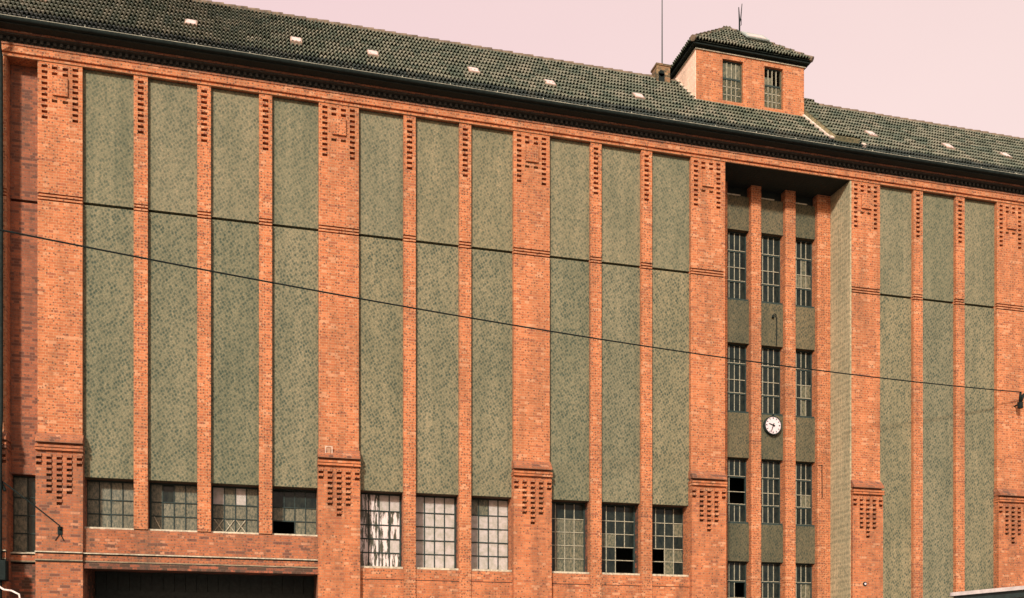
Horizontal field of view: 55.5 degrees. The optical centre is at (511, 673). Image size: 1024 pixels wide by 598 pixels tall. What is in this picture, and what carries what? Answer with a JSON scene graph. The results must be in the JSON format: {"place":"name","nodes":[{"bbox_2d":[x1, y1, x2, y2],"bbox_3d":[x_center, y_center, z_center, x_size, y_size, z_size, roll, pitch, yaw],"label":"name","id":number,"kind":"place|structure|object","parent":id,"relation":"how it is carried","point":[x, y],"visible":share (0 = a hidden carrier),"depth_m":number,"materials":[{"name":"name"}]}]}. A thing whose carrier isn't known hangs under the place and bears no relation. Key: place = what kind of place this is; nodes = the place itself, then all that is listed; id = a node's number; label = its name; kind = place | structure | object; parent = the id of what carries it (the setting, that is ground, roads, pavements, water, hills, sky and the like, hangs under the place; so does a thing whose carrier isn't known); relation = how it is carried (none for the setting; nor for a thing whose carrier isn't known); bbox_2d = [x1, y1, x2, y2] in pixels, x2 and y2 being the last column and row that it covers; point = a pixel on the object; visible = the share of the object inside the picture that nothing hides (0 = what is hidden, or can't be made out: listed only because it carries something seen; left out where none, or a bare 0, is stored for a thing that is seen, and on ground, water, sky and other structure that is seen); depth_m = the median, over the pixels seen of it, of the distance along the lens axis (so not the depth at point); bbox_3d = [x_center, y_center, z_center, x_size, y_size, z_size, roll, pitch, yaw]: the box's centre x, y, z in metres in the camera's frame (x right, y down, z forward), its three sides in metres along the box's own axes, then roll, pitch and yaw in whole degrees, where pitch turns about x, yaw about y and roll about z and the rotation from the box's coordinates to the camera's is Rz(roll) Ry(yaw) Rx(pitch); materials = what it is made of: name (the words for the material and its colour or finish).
{"place":"outdoors","nodes":[
{"label":"outdoors","id":0,"kind":"place"},
{"bbox_2d":[212,0,1023,137],"label":"sky","id":1,"kind":"structure","parent":0,"point":[959,63],"materials":[{"name":"pink"}]},
{"bbox_2d":[950,586,1023,597],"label":"bus shelter","id":2,"kind":"object","parent":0,"point":[1012,592],"visible":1,"depth_m":14.10,"materials":[{"name":"grey metal"}]},
{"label":"pilaster insulator","id":3,"kind":"object","parent":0,"visible":0},
{"bbox_2d":[2,481,58,524],"bbox_3d":[-12.889,-4.575,26.061,1.462,1.177,0.060,0,0,-15],"label":"slack cable","id":4,"kind":"object","parent":3,"relation":"hanging from","point":[30,502],"visible":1,"depth_m":26.04,"materials":[{"name":"black metal"}]},
{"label":"pavement","id":5,"kind":"structure","parent":0,"visible":0},
{"bbox_2d":[0,0,1023,597],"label":"factory building","id":6,"kind":"structure","parent":5,"relation":"on","point":[170,430],"depth_m":29.69,"materials":[{"name":"orange brick"}]},
{"bbox_2d":[0,560,8,580],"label":"junction box","id":7,"kind":"object","parent":6,"relation":"attached to","point":[4,570],"visible":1,"depth_m":25.71,"materials":[{"name":"black metal"}]},
{"bbox_2d":[0,586,20,597],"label":"bent pipe","id":8,"kind":"object","parent":6,"relation":"attached to","point":[3,589],"visible":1,"depth_m":25.63,"materials":[{"name":"metal"}]},
{"bbox_2d":[13,476,34,552],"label":"window","id":9,"kind":"structure","parent":6,"relation":"in","point":[23,511],"depth_m":26.85,"materials":[{"name":"glass"}]},
{"bbox_2d":[55,525,63,540],"bbox_3d":[-12.222,-3.799,26.315,0.191,0.409,0.161,0,0,24],"label":"cable hook","id":10,"kind":"object","parent":6,"relation":"attached to","point":[60,530],"visible":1,"depth_m":26.31,"materials":[{"name":"black metal"}]},
{"bbox_2d":[84,480,133,529],"bbox_3d":[-11.187,-4.695,27.116,1.305,1.430,0.510,0,0,-15],"label":"window","id":11,"kind":"structure","parent":6,"relation":"in","point":[110,504],"depth_m":27.29,"materials":[{"name":"glass"}]},
{"bbox_2d":[148,483,196,531],"bbox_3d":[-9.567,-4.695,27.545,1.305,1.430,0.510,0,0,-15],"label":"window","id":12,"kind":"structure","parent":6,"relation":"in","point":[173,507],"depth_m":27.72,"materials":[{"name":"glass"}]},
{"bbox_2d":[95,571,313,597],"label":"gateway door","id":13,"kind":"structure","parent":6,"relation":"in","point":[107,584],"depth_m":29.17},
{"bbox_2d":[211,486,258,533],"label":"window","id":14,"kind":"structure","parent":6,"relation":"in","point":[235,510],"depth_m":28.15,"materials":[{"name":"glass"}]},
{"bbox_2d":[272,488,316,536],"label":"window","id":15,"kind":"structure","parent":6,"relation":"in","point":[299,507],"depth_m":28.61,"materials":[{"name":"glass"}]},
{"bbox_2d":[325,446,332,452],"bbox_3d":[-5.300,-6.465,28.181,0.212,0.250,0.041,0,0,-15],"label":"lamp bracket","id":16,"kind":"object","parent":6,"relation":"attached to","point":[329,450],"visible":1,"depth_m":28.18,"materials":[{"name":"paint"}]},
{"bbox_2d":[360,493,402,568],"bbox_3d":[-3.942,-4.265,29.032,1.314,2.290,0.510,0,0,-15],"label":"window","id":17,"kind":"structure","parent":6,"relation":"in","point":[380,514],"depth_m":29.22,"materials":[{"name":"glass"}]},
{"bbox_2d":[416,495,458,569],"bbox_3d":[-2.313,-4.265,29.463,1.314,2.290,0.510,0,0,-15],"label":"window","id":18,"kind":"structure","parent":6,"relation":"in","point":[435,515],"depth_m":29.67,"materials":[{"name":"glass"}]},
{"bbox_2d":[471,498,511,571],"bbox_3d":[-0.684,-4.265,29.893,1.314,2.290,0.510,0,0,-15],"label":"window","id":19,"kind":"structure","parent":6,"relation":"in","point":[489,517],"depth_m":30.09,"materials":[{"name":"glass"}]},
{"bbox_2d":[552,502,588,573],"bbox_3d":[1.711,-4.265,30.526,1.327,2.290,0.510,0,0,-15],"label":"window","id":20,"kind":"structure","parent":6,"relation":"in","point":[568,519],"depth_m":30.75,"materials":[{"name":"glass"}]},
{"bbox_2d":[602,504,639,574],"bbox_3d":[3.352,-4.265,30.960,1.327,2.290,0.510,0,0,-15],"label":"window","id":21,"kind":"structure","parent":6,"relation":"in","point":[618,521],"depth_m":31.15,"materials":[{"name":"glass"}]},
{"bbox_2d":[661,0,662,62],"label":"aerial mast","id":22,"kind":"object","parent":6,"relation":"on","point":[662,33],"visible":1,"depth_m":34.17,"materials":[{"name":"metal"}]},
{"bbox_2d":[652,507,688,576],"bbox_3d":[4.994,-4.265,31.395,1.327,2.290,0.510,0,0,-15],"label":"window","id":23,"kind":"structure","parent":6,"relation":"in","point":[667,522],"depth_m":31.64,"materials":[{"name":"glass"}]},
{"bbox_2d":[727,562,745,597],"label":"stair window","id":24,"kind":"structure","parent":6,"relation":"in","point":[736,571],"depth_m":33.26,"materials":[{"name":"glass"}]},
{"bbox_2d":[727,231,748,300],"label":"stair window","id":25,"kind":"structure","parent":6,"relation":"in","point":[736,242],"depth_m":33.28,"materials":[{"name":"glass"}]},
{"bbox_2d":[727,344,748,412],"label":"stair window","id":26,"kind":"structure","parent":6,"relation":"in","point":[736,369],"depth_m":33.28,"materials":[{"name":"glass"}]},
{"bbox_2d":[727,458,748,523],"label":"stair window","id":27,"kind":"structure","parent":6,"relation":"in","point":[736,468],"depth_m":33.28,"materials":[{"name":"glass"}]},
{"bbox_2d":[738,5,741,30],"bbox_3d":[8.207,-23.550,35.011,0.153,1.101,0.060,0,0,-15],"label":"lightning rod","id":28,"kind":"object","parent":6,"relation":"on","point":[740,19],"visible":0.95,"depth_m":34.99,"materials":[{"name":"black metal"}]},
{"bbox_2d":[761,563,779,597],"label":"stair window","id":29,"kind":"structure","parent":6,"relation":"in","point":[770,572],"depth_m":33.61,"materials":[{"name":"glass"}]},
{"bbox_2d":[761,236,782,304],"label":"stair window","id":30,"kind":"structure","parent":6,"relation":"in","point":[770,246],"depth_m":33.61,"materials":[{"name":"glass"}]},
{"bbox_2d":[761,347,782,415],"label":"stair window","id":31,"kind":"structure","parent":6,"relation":"in","point":[770,374],"depth_m":33.61,"materials":[{"name":"glass"}]},
{"bbox_2d":[761,460,782,524],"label":"stair window","id":32,"kind":"structure","parent":6,"relation":"in","point":[770,470],"depth_m":33.61,"materials":[{"name":"glass"}]},
{"bbox_2d":[763,414,781,434],"bbox_3d":[8.888,-8.555,33.359,0.636,0.766,0.264,0,0,-15],"label":"wall clock","id":33,"kind":"object","parent":6,"relation":"attached to","point":[772,424],"depth_m":33.25,"materials":[{"name":"plastic"}]},
{"bbox_2d":[772,313,776,344],"bbox_3d":[8.989,-11.812,33.356,0.214,1.064,0.100,0,0,-15],"label":"gooseneck conduit","id":34,"kind":"object","parent":6,"relation":"attached to","point":[776,326],"visible":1,"depth_m":33.38,"materials":[{"name":"black metal"}]},
{"bbox_2d":[796,564,811,597],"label":"stair window","id":35,"kind":"structure","parent":6,"relation":"in","point":[803,571],"depth_m":33.94,"materials":[{"name":"glass"}]},
{"bbox_2d":[796,240,814,307],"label":"stair window","id":36,"kind":"structure","parent":6,"relation":"in","point":[803,248],"depth_m":33.94,"materials":[{"name":"glass"}]},
{"bbox_2d":[796,351,814,417],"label":"stair window","id":37,"kind":"structure","parent":6,"relation":"in","point":[803,358],"depth_m":33.94,"materials":[{"name":"glass"}]},
{"bbox_2d":[796,462,814,526],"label":"stair window","id":38,"kind":"structure","parent":6,"relation":"in","point":[803,470],"depth_m":33.94,"materials":[{"name":"glass"}]},
{"bbox_2d":[1014,392,1023,408],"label":"cable anchor","id":39,"kind":"object","parent":6,"relation":"attached to","point":[1019,405],"visible":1,"depth_m":34.06,"materials":[{"name":"black metal"}]},
{"bbox_3d":[-13.219,-3.970,17.916,0.240,10.900,0.240,0,0,-15],"label":"utility pole","id":40,"kind":"object","parent":5,"relation":"on","visible":0},
{"bbox_2d":[0,229,1020,392],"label":"overhead cable","id":41,"kind":"object","parent":40,"relation":"hanging from","point":[463,316],"visible":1,"depth_m":23.88,"materials":[{"name":"black metal"}]}
]}

